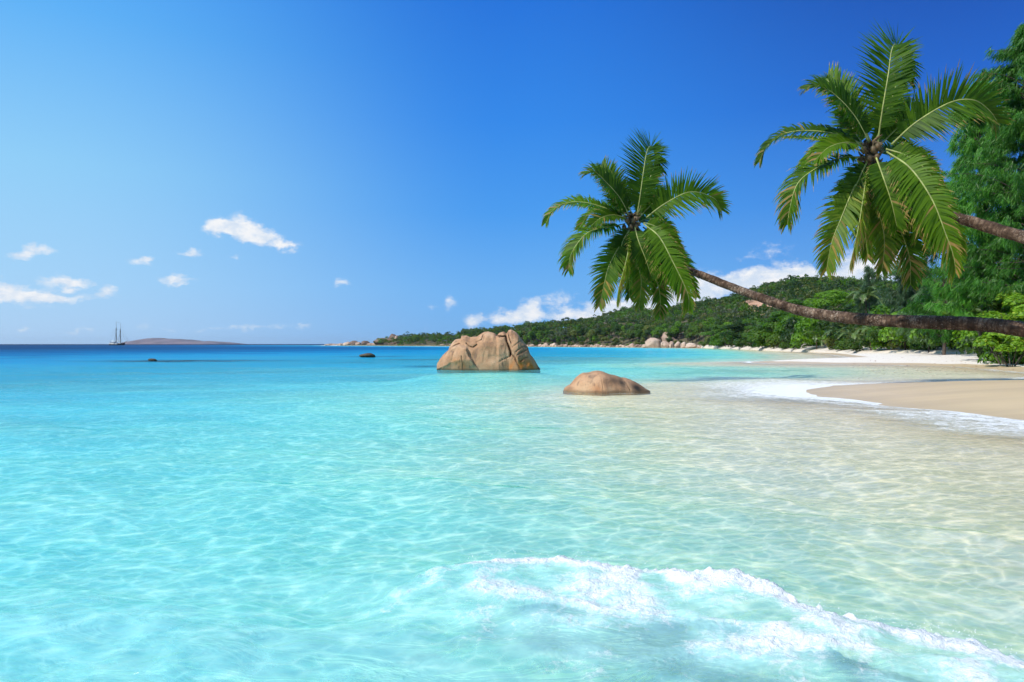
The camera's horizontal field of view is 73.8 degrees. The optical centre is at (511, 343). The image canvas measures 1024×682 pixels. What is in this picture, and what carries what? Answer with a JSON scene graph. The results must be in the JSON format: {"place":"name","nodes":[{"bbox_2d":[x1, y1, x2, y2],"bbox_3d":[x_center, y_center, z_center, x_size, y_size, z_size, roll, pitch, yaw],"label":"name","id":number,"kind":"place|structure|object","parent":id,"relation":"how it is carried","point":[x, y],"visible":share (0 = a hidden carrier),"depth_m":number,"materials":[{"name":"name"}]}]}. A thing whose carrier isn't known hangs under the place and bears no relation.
{"place":"outdoors","nodes":[
{"label":"outdoors","id":0,"kind":"place"},
{"bbox_2d":[117,338,242,343],"bbox_3d":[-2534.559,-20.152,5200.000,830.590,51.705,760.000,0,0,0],"label":"island","id":1,"kind":"structure","parent":0,"point":[161,341],"depth_m":4939.28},
{"bbox_2d":[0,345,1023,681],"bbox_3d":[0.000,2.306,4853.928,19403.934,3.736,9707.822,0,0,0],"label":"beach","id":2,"kind":"structure","parent":0,"point":[282,525],"depth_m":8.71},
{"bbox_2d":[373,338,387,344],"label":"boulder","id":3,"kind":"object","parent":2,"relation":"on","point":[376,342],"visible":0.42,"depth_m":661.64,"materials":[{"name":"stone"}]},
{"bbox_2d":[437,329,539,372],"bbox_3d":[-1.553,0.470,45.472,6.877,2.900,3.562,0,0,0],"label":"sea boulder","id":4,"kind":"object","parent":2,"relation":"on","point":[489,352],"visible":1,"depth_m":44.18,"materials":[{"name":"stone"}]},
{"bbox_2d":[563,371,650,395],"bbox_3d":[3.388,1.389,24.409,3.120,0.863,2.041,0,0,0],"label":"sea boulder","id":5,"kind":"object","parent":2,"relation":"on","point":[596,383],"visible":0.99,"depth_m":23.77,"materials":[{"name":"stone"}]},
{"bbox_2d":[645,338,660,347],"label":"boulder","id":6,"kind":"object","parent":2,"relation":"on","point":[652,342],"visible":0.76,"depth_m":322.37,"materials":[{"name":"stone"}]},
{"bbox_2d":[661,341,668,347],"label":"boulder","id":7,"kind":"object","parent":2,"relation":"on","point":[664,344],"visible":0.87,"depth_m":314.74,"materials":[{"name":"stone"}]},
{"bbox_2d":[669,341,673,347],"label":"boulder","id":8,"kind":"object","parent":2,"relation":"on","point":[671,344],"visible":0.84,"depth_m":311.19,"materials":[{"name":"stone"}]},
{"bbox_2d":[674,341,680,347],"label":"boulder","id":9,"kind":"object","parent":2,"relation":"on","point":[677,344],"visible":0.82,"depth_m":307.14,"materials":[{"name":"stone"}]},
{"bbox_2d":[765,334,781,348],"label":"hillside tree","id":10,"kind":"object","parent":2,"relation":"on","point":[772,338],"visible":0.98,"depth_m":170.16,"materials":[{"name":"green plant"}]},
{"bbox_2d":[541,127,1023,336],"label":"coconut palm","id":11,"kind":"object","parent":2,"relation":"on","point":[654,255],"visible":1,"depth_m":37.08,"materials":[{"name":"green plant"}]},
{"bbox_2d":[834,327,872,350],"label":"young palm","id":12,"kind":"object","parent":2,"relation":"on","point":[854,335],"visible":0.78,"depth_m":110.63,"materials":[{"name":"green plant"}]},
{"bbox_2d":[845,265,883,312],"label":"casuarina tree","id":13,"kind":"object","parent":2,"relation":"on","point":[868,275],"visible":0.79,"depth_m":129.41,"materials":[{"name":"green plant"}]},
{"bbox_2d":[867,326,894,349],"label":"broadleaf tree","id":14,"kind":"object","parent":2,"relation":"on","point":[874,331],"visible":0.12,"depth_m":99.86,"materials":[{"name":"green plant"}]},
{"bbox_2d":[753,17,1023,290],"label":"coconut palm","id":15,"kind":"object","parent":2,"relation":"on","point":[891,205],"visible":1,"depth_m":25.87,"materials":[{"name":"green plant"}]},
{"bbox_2d":[890,332,906,349],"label":"young palm","id":16,"kind":"object","parent":2,"relation":"on","point":[905,337],"visible":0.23,"depth_m":94.94,"materials":[{"name":"green plant"}]},
{"bbox_2d":[888,181,977,354],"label":"casuarina tree","id":17,"kind":"object","parent":2,"relation":"on","point":[943,335],"visible":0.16,"depth_m":72.50,"materials":[{"name":"green plant"}]},
{"bbox_2d":[858,357,1013,378],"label":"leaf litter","id":18,"kind":"object","parent":2,"relation":"on","point":[930,370],"visible":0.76,"depth_m":45.57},
{"bbox_2d":[950,308,969,347],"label":"shrub","id":19,"kind":"object","parent":2,"relation":"on","point":[957,334],"visible":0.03,"depth_m":67.76,"materials":[{"name":"green plant"}]},
{"bbox_2d":[922,23,1023,310],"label":"casuarina tree","id":20,"kind":"object","parent":2,"relation":"on","point":[1012,72],"visible":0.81,"depth_m":53.47,"materials":[{"name":"green plant"}]},
{"bbox_2d":[924,78,1023,350],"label":"casuarina tree","id":21,"kind":"object","parent":2,"relation":"on","point":[971,133],"visible":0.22,"depth_m":57.70,"materials":[{"name":"green plant"}]},
{"bbox_2d":[954,332,1005,361],"bbox_3d":[38.447,0.159,53.739,4.428,3.758,5.365,0,0,-21],"label":"shrub","id":22,"kind":"object","parent":2,"relation":"on","point":[969,350],"visible":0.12,"depth_m":54.70,"materials":[{"name":"green plant"}]},
{"bbox_2d":[972,332,1023,366],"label":"almond shrub","id":23,"kind":"object","parent":2,"relation":"on","point":[991,339],"visible":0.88,"depth_m":47.01,"materials":[{"name":"green plant"}]},
{"bbox_2d":[975,311,1023,363],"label":"almond shrub","id":24,"kind":"object","parent":2,"relation":"on","point":[1008,314],"visible":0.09,"depth_m":50.02,"materials":[{"name":"green plant"}]},
{"bbox_2d":[977,338,1023,363],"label":"shrub","id":25,"kind":"object","parent":2,"relation":"on","point":[989,356],"visible":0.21,"depth_m":50.97,"materials":[{"name":"green plant"}]},
{"bbox_2d":[983,159,1023,296],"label":"casuarina tree","id":26,"kind":"object","parent":2,"relation":"on","point":[1016,268],"visible":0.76,"depth_m":51.88,"materials":[{"name":"green plant"}]},
{"bbox_2d":[983,292,1023,363],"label":"almond shrub","id":27,"kind":"object","parent":2,"relation":"on","point":[1011,299],"visible":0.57,"depth_m":48.42,"materials":[{"name":"green plant"}]},
{"bbox_2d":[999,338,1023,363],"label":"shrub","id":28,"kind":"object","parent":2,"relation":"on","point":[1018,355],"visible":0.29,"depth_m":49.32,"materials":[{"name":"green plant"}]},
{"bbox_2d":[1001,283,1023,297],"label":"broadleaf tree","id":29,"kind":"object","parent":2,"relation":"on","point":[1010,289],"visible":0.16,"depth_m":50.88,"materials":[{"name":"green plant"}]},
{"bbox_2d":[1009,304,1023,317],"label":"almond shrub","id":30,"kind":"object","parent":2,"relation":"on","point":[1018,312],"visible":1,"depth_m":41.95,"materials":[{"name":"green plant"}]},
{"bbox_2d":[0,344,1023,681],"bbox_3d":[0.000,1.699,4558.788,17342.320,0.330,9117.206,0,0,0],"label":"sea","id":31,"kind":"structure","parent":0,"point":[584,598],"depth_m":4.65,"materials":[{"name":"liquid"}]},
{"bbox_2d":[109,323,126,344],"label":"schooner","id":32,"kind":"object","parent":31,"relation":"on","point":[114,343],"visible":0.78,"depth_m":898.77,"materials":[{"name":"paint"}]},
{"bbox_2d":[359,353,375,357],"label":"sea rock","id":33,"kind":"object","parent":31,"relation":"in","point":[369,355],"visible":0.88,"depth_m":86.36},
{"bbox_2d":[471,548,1016,653],"bbox_3d":[1.392,1.627,4.558,3.886,0.095,0.912,0,0,35],"label":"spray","id":34,"kind":"object","parent":31,"relation":"on","point":[818,604],"visible":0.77,"depth_m":4.08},
{"bbox_2d":[0,0,1023,343],"label":"sky","id":35,"kind":"structure","parent":0,"point":[235,171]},
{"bbox_2d":[340,287,987,354],"bbox_3d":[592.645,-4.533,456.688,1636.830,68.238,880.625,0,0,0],"label":"hill","id":36,"kind":"structure","parent":0,"point":[820,348],"depth_m":250.16,"materials":[{"name":"soil"}]},
{"bbox_2d":[527,331,533,339],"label":"hillside tree","id":37,"kind":"object","parent":36,"relation":"on","point":[530,333],"visible":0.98,"depth_m":454.47,"materials":[{"name":"green plant"}]},
{"bbox_2d":[536,333,542,341],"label":"hillside tree","id":38,"kind":"object","parent":36,"relation":"on","point":[538,337],"visible":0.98,"depth_m":451.29,"materials":[{"name":"green plant"}]},
{"bbox_2d":[560,329,568,338],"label":"hillside tree","id":39,"kind":"object","parent":36,"relation":"on","point":[563,331],"visible":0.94,"depth_m":427.47,"materials":[{"name":"green plant"}]},
{"bbox_2d":[570,330,578,342],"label":"hillside tree","id":40,"kind":"object","parent":36,"relation":"on","point":[573,332],"visible":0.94,"depth_m":417.01,"materials":[{"name":"green plant"}]},
{"bbox_2d":[587,329,595,341],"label":"hillside tree","id":41,"kind":"object","parent":36,"relation":"on","point":[591,333],"visible":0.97,"depth_m":401.48,"materials":[{"name":"green plant"}]},
{"bbox_2d":[595,327,603,338],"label":"hillside tree","id":42,"kind":"object","parent":36,"relation":"on","point":[599,330],"visible":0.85,"depth_m":400.56,"materials":[{"name":"green plant"}]},
{"bbox_2d":[611,324,618,337],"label":"hillside tree","id":43,"kind":"object","parent":36,"relation":"on","point":[615,328],"visible":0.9,"depth_m":390.06,"materials":[{"name":"green plant"}]},
{"bbox_2d":[636,328,642,339],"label":"hillside tree","id":44,"kind":"object","parent":36,"relation":"on","point":[639,330],"visible":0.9,"depth_m":356.59,"materials":[{"name":"green plant"}]},
{"bbox_2d":[639,332,647,337],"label":"hillside tree","id":45,"kind":"object","parent":36,"relation":"on","point":[643,335],"visible":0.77,"depth_m":356.27,"materials":[{"name":"green plant"}]},
{"bbox_2d":[642,325,651,338],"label":"hillside tree","id":46,"kind":"object","parent":36,"relation":"on","point":[646,327],"visible":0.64,"depth_m":351.20,"materials":[{"name":"green plant"}]},
{"bbox_2d":[644,329,655,337],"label":"hillside tree","id":47,"kind":"object","parent":36,"relation":"on","point":[648,331],"visible":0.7,"depth_m":348.21,"materials":[{"name":"green plant"}]},
{"bbox_2d":[651,327,661,335],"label":"hillside tree","id":48,"kind":"object","parent":36,"relation":"on","point":[656,331],"visible":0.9,"depth_m":340.67,"materials":[{"name":"green plant"}]},
{"bbox_2d":[661,332,667,341],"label":"boulder","id":49,"kind":"object","parent":36,"relation":"on","point":[664,336],"visible":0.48,"depth_m":332.68,"materials":[{"name":"stone"}]},
{"bbox_2d":[661,324,670,333],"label":"hillside tree","id":50,"kind":"object","parent":36,"relation":"on","point":[663,328],"visible":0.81,"depth_m":333.90,"materials":[{"name":"green plant"}]},
{"bbox_2d":[671,321,681,339],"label":"hillside tree","id":51,"kind":"object","parent":36,"relation":"on","point":[674,328],"visible":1,"depth_m":324.73,"materials":[{"name":"green plant"}]},
{"bbox_2d":[681,326,687,334],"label":"hillside tree","id":52,"kind":"object","parent":36,"relation":"on","point":[684,328],"visible":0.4,"depth_m":316.95,"materials":[{"name":"green plant"}]},
{"bbox_2d":[684,330,691,341],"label":"hillside tree","id":53,"kind":"object","parent":36,"relation":"on","point":[685,335],"visible":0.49,"depth_m":313.52,"materials":[{"name":"green plant"}]},
{"bbox_2d":[685,343,697,347],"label":"boulder","id":54,"kind":"object","parent":36,"relation":"on","point":[690,345],"visible":0.73,"depth_m":295.68,"materials":[{"name":"stone"}]},
{"bbox_2d":[687,326,695,342],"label":"hillside tree","id":55,"kind":"object","parent":36,"relation":"on","point":[691,328],"visible":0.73,"depth_m":306.47,"materials":[{"name":"green plant"}]},
{"bbox_2d":[689,327,700,339],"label":"hillside tree","id":56,"kind":"object","parent":36,"relation":"on","point":[696,330],"visible":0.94,"depth_m":302.85,"materials":[{"name":"green plant"}]},
{"bbox_2d":[374,273,1018,345],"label":"hillside forest","id":57,"kind":"object","parent":36,"relation":"on","point":[802,286],"visible":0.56,"depth_m":356.64,"materials":[{"name":"green plant"}]},
{"bbox_2d":[698,340,706,345],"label":"shrub","id":58,"kind":"object","parent":36,"relation":"on","point":[702,344],"visible":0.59,"depth_m":286.10,"materials":[{"name":"green plant"}]},
{"bbox_2d":[702,326,712,335],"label":"hillside tree","id":59,"kind":"object","parent":36,"relation":"on","point":[706,328],"visible":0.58,"depth_m":282.15,"materials":[{"name":"green plant"}]},
{"bbox_2d":[702,317,714,326],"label":"hillside tree","id":60,"kind":"object","parent":36,"relation":"on","point":[707,319],"visible":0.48,"depth_m":299.42,"materials":[{"name":"green plant"}]},
{"bbox_2d":[699,324,726,345],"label":"broadleaf tree","id":61,"kind":"object","parent":36,"relation":"on","point":[715,328],"visible":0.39,"depth_m":260.42,"materials":[{"name":"green plant"}]},
{"bbox_2d":[709,332,723,345],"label":"shrub","id":62,"kind":"object","parent":36,"relation":"on","point":[713,341],"visible":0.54,"depth_m":254.10,"materials":[{"name":"green plant"}]},
{"bbox_2d":[714,328,726,346],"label":"shrub","id":63,"kind":"object","parent":36,"relation":"on","point":[720,344],"visible":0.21,"depth_m":257.99,"materials":[{"name":"green plant"}]},
{"bbox_2d":[721,324,747,345],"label":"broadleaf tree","id":64,"kind":"object","parent":36,"relation":"on","point":[732,331],"visible":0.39,"depth_m":230.16,"materials":[{"name":"green plant"}]},
{"bbox_2d":[719,320,753,337],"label":"broadleaf tree","id":65,"kind":"object","parent":36,"relation":"on","point":[739,325],"visible":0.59,"depth_m":229.45,"materials":[{"name":"green plant"}]},
{"bbox_2d":[733,336,751,347],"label":"shrub","id":66,"kind":"object","parent":36,"relation":"on","point":[744,341],"visible":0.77,"depth_m":217.48,"materials":[{"name":"green plant"}]},
{"bbox_2d":[745,341,757,346],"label":"shrub","id":67,"kind":"object","parent":36,"relation":"on","point":[748,345],"visible":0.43,"depth_m":200.75,"materials":[{"name":"green plant"}]},
{"bbox_2d":[741,318,766,345],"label":"broadleaf tree","id":68,"kind":"object","parent":36,"relation":"on","point":[750,327],"visible":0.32,"depth_m":204.96,"materials":[{"name":"green plant"}]},
{"bbox_2d":[751,326,773,346],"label":"hillside tree","id":69,"kind":"object","parent":36,"relation":"on","point":[757,328],"visible":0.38,"depth_m":189.98,"materials":[{"name":"green plant"}]},
{"bbox_2d":[747,323,782,346],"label":"shrub","id":70,"kind":"object","parent":36,"relation":"on","point":[752,337],"visible":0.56,"depth_m":180.61,"materials":[{"name":"green plant"}]},
{"bbox_2d":[761,319,780,327],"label":"hillside tree","id":71,"kind":"object","parent":36,"relation":"on","point":[765,321],"visible":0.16,"depth_m":181.58,"materials":[{"name":"green plant"}]},
{"bbox_2d":[766,339,782,347],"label":"shrub","id":72,"kind":"object","parent":36,"relation":"on","point":[777,344],"visible":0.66,"depth_m":170.66,"materials":[{"name":"green plant"}]},
{"bbox_2d":[757,311,794,341],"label":"broadleaf tree","id":73,"kind":"object","parent":36,"relation":"on","point":[781,315],"visible":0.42,"depth_m":175.58,"materials":[{"name":"green plant"}]},
{"bbox_2d":[771,321,784,338],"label":"hillside tree","id":74,"kind":"object","parent":36,"relation":"on","point":[773,326],"visible":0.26,"depth_m":174.29,"materials":[{"name":"green plant"}]},
{"bbox_2d":[779,341,789,348],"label":"shrub","id":75,"kind":"object","parent":36,"relation":"on","point":[782,345],"visible":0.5,"depth_m":158.93,"materials":[{"name":"green plant"}]},
{"bbox_2d":[775,313,803,329],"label":"broadleaf tree","id":76,"kind":"object","parent":36,"relation":"on","point":[791,315],"visible":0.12,"depth_m":159.53,"materials":[{"name":"green plant"}]},
{"bbox_2d":[779,317,810,345],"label":"shrub","id":77,"kind":"object","parent":36,"relation":"on","point":[790,326],"visible":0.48,"depth_m":154.17,"materials":[{"name":"green plant"}]},
{"bbox_2d":[785,340,806,349],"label":"shrub","id":78,"kind":"object","parent":36,"relation":"on","point":[787,344],"visible":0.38,"depth_m":149.38,"materials":[{"name":"green plant"}]},
{"bbox_2d":[775,299,823,317],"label":"broadleaf tree","id":79,"kind":"object","parent":36,"relation":"on","point":[796,301],"visible":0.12,"depth_m":193.23,"materials":[{"name":"green plant"}]},
{"bbox_2d":[789,332,823,348],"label":"shrub","id":80,"kind":"object","parent":36,"relation":"on","point":[799,346],"visible":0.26,"depth_m":139.24,"materials":[{"name":"green plant"}]},
{"bbox_2d":[801,329,829,349],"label":"young palm","id":81,"kind":"object","parent":36,"relation":"on","point":[815,337],"visible":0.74,"depth_m":133.46,"materials":[{"name":"green plant"}]},
{"bbox_2d":[791,318,847,346],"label":"shrub","id":82,"kind":"object","parent":36,"relation":"on","point":[808,322],"visible":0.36,"depth_m":135.53,"materials":[{"name":"green plant"}]},
{"bbox_2d":[823,338,835,349],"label":"shrub","id":83,"kind":"object","parent":36,"relation":"on","point":[829,341],"visible":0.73,"depth_m":123.59,"materials":[{"name":"green plant"}]},
{"bbox_2d":[803,290,856,311],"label":"broadleaf tree","id":84,"kind":"object","parent":36,"relation":"on","point":[840,297],"visible":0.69,"depth_m":182.38,"materials":[{"name":"green plant"}]},
{"bbox_2d":[819,326,849,349],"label":"young palm","id":85,"kind":"object","parent":36,"relation":"on","point":[827,332],"visible":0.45,"depth_m":120.36,"materials":[{"name":"green plant"}]},
{"bbox_2d":[833,334,858,349],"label":"shrub","id":86,"kind":"object","parent":36,"relation":"on","point":[841,344],"visible":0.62,"depth_m":117.07,"materials":[{"name":"green plant"}]},
{"bbox_2d":[846,335,876,350],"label":"shrub","id":87,"kind":"object","parent":36,"relation":"on","point":[853,347],"visible":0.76,"depth_m":106.84,"materials":[{"name":"green plant"}]},
{"bbox_2d":[850,326,876,350],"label":"young palm","id":88,"kind":"object","parent":36,"relation":"on","point":[866,328],"visible":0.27,"depth_m":104.99,"materials":[{"name":"green plant"}]},
{"bbox_2d":[843,286,888,312],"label":"young palm","id":89,"kind":"object","parent":36,"relation":"on","point":[867,295],"visible":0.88,"depth_m":126.31,"materials":[{"name":"green plant"}]},
{"bbox_2d":[850,287,895,313],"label":"broadleaf tree","id":90,"kind":"object","parent":36,"relation":"on","point":[855,311],"visible":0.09,"depth_m":148.34,"materials":[{"name":"green plant"}]},
{"bbox_2d":[866,337,888,349],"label":"shrub","id":91,"kind":"object","parent":36,"relation":"on","point":[877,344],"visible":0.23,"depth_m":101.00,"materials":[{"name":"green plant"}]},
{"bbox_2d":[865,326,908,348],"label":"shrub","id":92,"kind":"object","parent":36,"relation":"on","point":[870,336],"visible":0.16,"depth_m":100.53,"materials":[{"name":"green plant"}]},
{"bbox_2d":[876,298,908,313],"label":"broadleaf tree","id":93,"kind":"object","parent":36,"relation":"on","point":[889,307],"visible":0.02,"depth_m":112.65,"materials":[{"name":"green plant"}]},
{"bbox_2d":[878,306,910,345],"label":"shrub","id":94,"kind":"object","parent":36,"relation":"on","point":[886,334],"visible":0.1,"depth_m":94.25,"materials":[{"name":"green plant"}]},
{"bbox_2d":[887,335,908,349],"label":"shrub","id":95,"kind":"object","parent":36,"relation":"on","point":[893,345],"visible":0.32,"depth_m":97.56,"materials":[{"name":"green plant"}]},
{"bbox_2d":[875,259,926,326],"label":"casuarina tree","id":96,"kind":"object","parent":36,"relation":"on","point":[903,297],"visible":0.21,"depth_m":99.92,"materials":[{"name":"green plant"}]},
{"bbox_2d":[907,340,923,349],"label":"shrub","id":97,"kind":"object","parent":36,"relation":"on","point":[912,346],"visible":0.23,"depth_m":91.13,"materials":[{"name":"green plant"}]},
{"bbox_2d":[887,311,948,349],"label":"shrub","id":98,"kind":"object","parent":36,"relation":"on","point":[891,333],"visible":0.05,"depth_m":88.84,"materials":[{"name":"green plant"}]},
{"bbox_2d":[896,288,941,352],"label":"casuarina tree","id":99,"kind":"object","parent":36,"relation":"on","point":[915,339],"visible":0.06,"depth_m":83.70,"materials":[{"name":"green plant"}]},
{"bbox_2d":[909,299,947,339],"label":"shrub","id":100,"kind":"object","parent":36,"relation":"on","point":[914,334],"visible":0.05,"depth_m":80.03,"materials":[{"name":"green plant"}]},
{"bbox_2d":[922,342,946,350],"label":"shrub","id":101,"kind":"object","parent":36,"relation":"on","point":[924,346],"visible":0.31,"depth_m":85.47,"materials":[{"name":"green plant"}]},
{"bbox_2d":[915,308,958,349],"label":"shrub","id":102,"kind":"object","parent":36,"relation":"on","point":[929,334],"visible":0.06,"depth_m":77.14,"materials":[{"name":"green plant"}]},
{"bbox_2d":[928,340,955,349],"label":"shrub","id":103,"kind":"object","parent":36,"relation":"on","point":[936,344],"visible":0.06,"depth_m":81.18,"materials":[{"name":"green plant"}]},
{"bbox_2d":[941,274,965,315],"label":"shrub","id":104,"kind":"object","parent":36,"relation":"on","point":[947,312],"visible":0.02,"depth_m":67.58,"materials":[{"name":"green plant"}]},
{"bbox_2d":[959,311,986,346],"bbox_3d":[44.742,-2.228,60.479,7.902,5.560,7.573,0,0,18],"label":"shrub","id":105,"kind":"object","parent":36,"relation":"on","point":[963,334],"visible":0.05,"depth_m":63.51,"materials":[{"name":"green plant"}]},
{"bbox_2d":[958,293,1014,316],"bbox_3d":[41.534,-2.320,54.850,7.195,6.107,8.718,0,0,-3],"label":"shrub","id":106,"kind":"object","parent":36,"relation":"on","point":[978,309],"visible":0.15,"depth_m":56.08,"materials":[{"name":"green plant"}]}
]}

